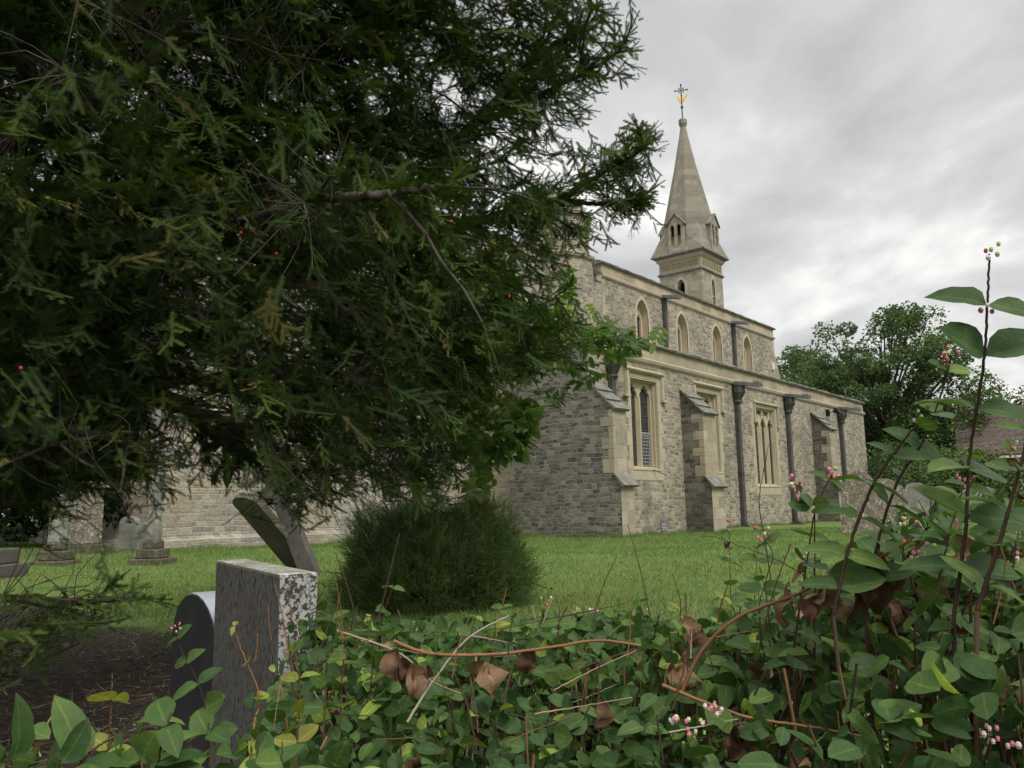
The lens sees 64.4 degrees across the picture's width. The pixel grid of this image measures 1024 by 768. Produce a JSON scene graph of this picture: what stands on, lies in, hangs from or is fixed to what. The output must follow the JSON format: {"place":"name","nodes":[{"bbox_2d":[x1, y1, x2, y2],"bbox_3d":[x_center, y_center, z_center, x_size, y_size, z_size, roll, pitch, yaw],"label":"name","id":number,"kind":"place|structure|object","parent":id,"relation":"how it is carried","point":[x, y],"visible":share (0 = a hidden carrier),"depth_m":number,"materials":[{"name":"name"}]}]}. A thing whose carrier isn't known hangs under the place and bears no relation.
{"place":"outdoors","nodes":[
{"label":"outdoors","id":0,"kind":"place"},
{"bbox_2d":[170,518,841,549],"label":"long grass","id":1,"kind":"structure","parent":0,"point":[609,536],"depth_m":21.36,"materials":[{"name":"green plant"}]},
{"bbox_2d":[0,519,1021,767],"bbox_3d":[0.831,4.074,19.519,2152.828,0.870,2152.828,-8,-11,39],"label":"ground","id":2,"kind":"structure","parent":0,"point":[102,677],"depth_m":6.46,"materials":[{"name":"green plant"}]},
{"bbox_2d":[0,306,16,526],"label":"evergreen tree","id":3,"kind":"object","parent":2,"relation":"on","point":[14,516],"visible":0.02,"depth_m":18.60,"materials":[{"name":"green plant"}]},
{"bbox_2d":[0,548,28,578],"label":"pedestal tomb","id":4,"kind":"object","parent":2,"relation":"on","point":[8,559],"visible":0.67,"depth_m":11.19,"materials":[{"name":"grey stone"}]},
{"bbox_2d":[0,207,32,541],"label":"evergreen tree","id":5,"kind":"object","parent":2,"relation":"on","point":[18,520],"depth_m":25.99,"materials":[{"name":"green plant"}]},
{"bbox_2d":[0,180,64,546],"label":"evergreen tree","id":6,"kind":"object","parent":2,"relation":"on","point":[33,528],"visible":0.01,"depth_m":18.34,"materials":[{"name":"green plant"}]},
{"bbox_2d":[5,203,87,526],"bbox_3d":[-10.432,-0.032,19.168,4.087,8.493,3.969,-8,-11,39],"label":"evergreen tree","id":7,"kind":"object","parent":2,"relation":"on","point":[45,519],"depth_m":17.88,"materials":[{"name":"green plant"}]},
{"bbox_2d":[29,475,81,565],"bbox_3d":[-7.276,2.208,13.041,0.579,1.900,0.522,-2,-9,5],"label":"cross monument","id":8,"kind":"object","parent":2,"relation":"on","point":[45,557],"visible":0.45,"depth_m":12.91,"materials":[{"name":"stone"}]},
{"bbox_2d":[19,548,134,556],"bbox_3d":[-8.432,3.175,14.763,3.107,0.245,0.048,7,-12,-43],"label":"kerb stone","id":9,"kind":"object","parent":2,"relation":"on","point":[121,550],"visible":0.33,"depth_m":15.59,"materials":[{"name":"grey stone"}]},
{"bbox_2d":[44,482,112,554],"bbox_3d":[-8.244,2.714,15.503,0.900,1.670,0.900,-8,-11,39],"label":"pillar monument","id":10,"kind":"object","parent":2,"relation":"on","point":[86,537],"visible":0.23,"depth_m":15.31,"materials":[{"name":"stone"}]},
{"bbox_2d":[79,224,138,528],"bbox_3d":[-8.893,-0.057,18.824,2.781,8.375,2.862,-8,-11,39],"label":"evergreen tree","id":11,"kind":"object","parent":2,"relation":"on","point":[107,517],"depth_m":17.72,"materials":[{"name":"green plant"}]},
{"bbox_2d":[118,516,140,548],"bbox_3d":[-7.813,3.208,16.579,0.420,0.999,0.140,-4,-9,19],"label":"gravestone","id":12,"kind":"object","parent":2,"relation":"on","point":[125,535],"visible":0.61,"depth_m":16.55,"materials":[{"name":"grey stone"}]},
{"bbox_2d":[132,523,146,550],"bbox_3d":[-7.420,3.225,16.313,0.420,0.869,0.140,-4,-9,19],"label":"gravestone","id":13,"kind":"object","parent":2,"relation":"on","point":[136,530],"visible":0.44,"depth_m":16.29,"materials":[{"name":"grey stone"}]},
{"bbox_2d":[128,439,176,565],"bbox_3d":[-5.783,2.021,13.166,0.579,2.251,0.522,-2,-9,5],"label":"cross monument","id":14,"kind":"object","parent":2,"relation":"on","point":[152,551],"visible":0.56,"depth_m":13.04,"materials":[{"name":"stone"}]},
{"bbox_2d":[169,591,214,767],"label":"gravestone","id":15,"kind":"object","parent":2,"relation":"on","point":[196,610],"visible":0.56,"depth_m":2.65,"materials":[{"name":"stone"}]},
{"bbox_2d":[0,625,417,767],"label":"yew litter","id":16,"kind":"object","parent":2,"relation":"on","point":[113,717],"visible":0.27,"depth_m":4.09,"materials":[{"name":"brown plant"}]},
{"bbox_2d":[210,559,317,767],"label":"gravestone","id":17,"kind":"object","parent":2,"relation":"on","point":[248,585],"visible":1,"depth_m":2.02,"materials":[{"name":"stone"}]},
{"bbox_2d":[232,492,321,571],"bbox_3d":[-3.097,2.120,10.901,0.540,1.322,1.322,-8,-11,37],"label":"gravestone","id":18,"kind":"object","parent":2,"relation":"on","point":[273,536],"visible":0.61,"depth_m":10.68,"materials":[{"name":"stone"}]},
{"bbox_2d":[257,473,322,575],"bbox_3d":[-2.905,1.968,10.746,0.976,1.677,0.160,-3,-9,11],"label":"gravestone","id":19,"kind":"object","parent":2,"relation":"on","point":[302,553],"visible":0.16,"depth_m":10.65,"materials":[{"name":"grey stone"}]},
{"bbox_2d":[0,0,669,693],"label":"yew tree","id":20,"kind":"object","parent":2,"relation":"on","point":[186,144],"visible":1,"depth_m":4.04,"materials":[{"name":"green plant"}]},
{"bbox_2d":[197,230,667,586],"bbox_3d":[-0.866,0.134,6.528,2.814,3.816,3.897,-8,-11,39],"label":"walnut tree","id":21,"kind":"object","parent":2,"relation":"on","point":[518,420],"visible":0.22,"depth_m":7.16,"materials":[{"name":"green plant"}]},
{"bbox_2d":[318,488,551,618],"bbox_3d":[-0.748,1.502,7.350,2.219,1.328,2.134,-8,-11,39],"label":"conifer bush","id":22,"kind":"object","parent":2,"relation":"on","point":[490,567],"visible":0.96,"depth_m":6.89,"materials":[{"name":"green plant"}]},
{"bbox_2d":[11,537,883,708],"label":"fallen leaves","id":23,"kind":"object","parent":2,"relation":"on","point":[551,588],"visible":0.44,"depth_m":8.48,"materials":[{"name":"brown plant"}]},
{"bbox_2d":[29,84,867,549],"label":"church","id":24,"kind":"structure","parent":2,"relation":"on","point":[695,416],"depth_m":25.34,"materials":[{"name":"stone"}]},
{"bbox_2d":[184,407,229,442],"bbox_3d":[-6.610,0.865,17.727,0.157,0.828,1.300,-8,-11,39],"label":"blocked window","id":25,"kind":"structure","parent":24,"relation":"in","point":[226,414],"depth_m":17.42,"materials":[{"name":"stone"}]},
{"bbox_2d":[635,296,650,342],"bbox_3d":[5.149,-2.511,33.077,0.412,2.128,1.140,-8,-11,39],"label":"clerestory window","id":26,"kind":"structure","parent":24,"relation":"in","point":[638,317],"depth_m":33.34,"materials":[{"name":"stone"}]},
{"bbox_2d":[623,365,667,480],"bbox_3d":[3.853,1.175,23.810,0.720,3.267,2.390,-8,-11,39],"label":"window","id":27,"kind":"structure","parent":24,"relation":"in","point":[646,450],"depth_m":24.17,"materials":[{"name":"stone"}]},
{"bbox_2d":[676,310,689,353],"bbox_3d":[7.309,-2.165,35.654,0.412,2.128,1.140,-8,-11,39],"label":"clerestory window","id":28,"kind":"structure","parent":24,"relation":"in","point":[678,328],"depth_m":35.91,"materials":[{"name":"stone"}]},
{"bbox_2d":[691,380,726,481],"bbox_3d":[6.414,1.606,26.997,0.550,3.267,2.390,-8,-11,39],"label":"window","id":29,"kind":"structure","parent":24,"relation":"in","point":[714,398],"depth_m":27.50,"materials":[{"name":"stone"}]},
{"bbox_2d":[711,323,723,362],"bbox_3d":[9.481,-1.816,38.246,0.412,2.128,1.140,-8,-11,39],"label":"clerestory window","id":30,"kind":"structure","parent":24,"relation":"in","point":[712,334],"depth_m":38.48,"materials":[{"name":"stone"}]},
{"bbox_2d":[743,334,753,370],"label":"clerestory window","id":31,"kind":"structure","parent":24,"relation":"in","point":[744,352],"depth_m":41.06,"materials":[{"name":"stone"}]},
{"bbox_2d":[750,400,781,494],"bbox_3d":[9.470,2.411,30.487,0.418,3.458,2.556,-8,-11,39],"label":"window","id":32,"kind":"structure","parent":24,"relation":"in","point":[764,421],"depth_m":30.66,"materials":[{"name":"stone"}]},
{"bbox_2d":[0,242,1023,767],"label":"snowberry hedge","id":33,"kind":"object","parent":2,"relation":"on","point":[930,606],"visible":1,"depth_m":1.01,"materials":[{"name":"green plant"}]},
{"bbox_2d":[776,344,888,438],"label":"sycamore tree","id":34,"kind":"object","parent":2,"relation":"on","point":[794,356],"visible":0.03,"depth_m":59.34,"materials":[{"name":"green plant"}]},
{"bbox_2d":[841,469,878,532],"bbox_3d":[8.774,3.107,20.544,0.914,1.888,0.140,-4,-9,17],"label":"gravestone","id":35,"kind":"object","parent":2,"relation":"on","point":[853,493],"visible":0.52,"depth_m":20.50,"materials":[{"name":"grey stone"}]},
{"bbox_2d":[877,479,905,526],"bbox_3d":[10.909,3.618,23.727,1.000,1.700,0.140,-3,-9,15],"label":"gravestone","id":36,"kind":"object","parent":2,"relation":"on","point":[892,513],"visible":0.41,"depth_m":23.64,"materials":[{"name":"stone"}]},
{"bbox_2d":[788,300,1005,480],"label":"sycamore tree","id":37,"kind":"object","parent":2,"relation":"on","point":[878,375],"visible":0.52,"depth_m":47.41,"materials":[{"name":"green plant"}]},
{"bbox_2d":[903,483,933,524],"bbox_3d":[12.942,3.959,25.912,0.950,1.600,0.140,-3,-9,13],"label":"gravestone","id":38,"kind":"object","parent":2,"relation":"on","point":[912,496],"visible":0.43,"depth_m":25.90,"materials":[{"name":"stone"}]},
{"bbox_2d":[866,439,1009,491],"bbox_3d":[20.308,4.721,40.006,6.727,4.323,6.540,-2,-9,7],"label":"laurel shrub","id":39,"kind":"object","parent":2,"relation":"on","point":[883,460],"visible":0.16,"depth_m":39.41,"materials":[{"name":"green plant"}]},
{"bbox_2d":[869,374,1014,469],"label":"sycamore tree","id":40,"kind":"object","parent":2,"relation":"on","point":[951,427],"visible":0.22,"depth_m":43.95,"materials":[{"name":"green plant"}]},
{"bbox_2d":[877,444,1023,505],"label":"laurel shrub","id":41,"kind":"object","parent":2,"relation":"on","point":[939,478],"visible":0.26,"depth_m":28.00,"materials":[{"name":"green plant"}]},
{"bbox_2d":[963,487,995,520],"bbox_3d":[15.119,4.034,26.176,1.250,1.447,0.140,-3,-9,11],"label":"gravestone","id":42,"kind":"object","parent":2,"relation":"on","point":[990,489],"visible":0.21,"depth_m":26.16,"materials":[{"name":"stone"}]},
{"bbox_2d":[937,385,1023,439],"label":"sycamore tree","id":43,"kind":"object","parent":2,"relation":"on","point":[1019,400],"visible":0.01,"depth_m":51.67,"materials":[{"name":"green plant"}]},
{"bbox_2d":[955,405,1023,482],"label":"brick house","id":44,"kind":"structure","parent":2,"relation":"on","point":[992,436],"depth_m":40.40,"materials":[{"name":"tile"}]},
{"bbox_2d":[0,526,1021,746],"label":"grass","id":45,"kind":"structure","parent":0,"point":[646,539],"depth_m":11.01,"materials":[{"name":"green plant"}]},
{"bbox_2d":[0,0,1023,516],"label":"sky","id":46,"kind":"structure","parent":0,"point":[853,159],"materials":[{"name":"grey"}]}
]}

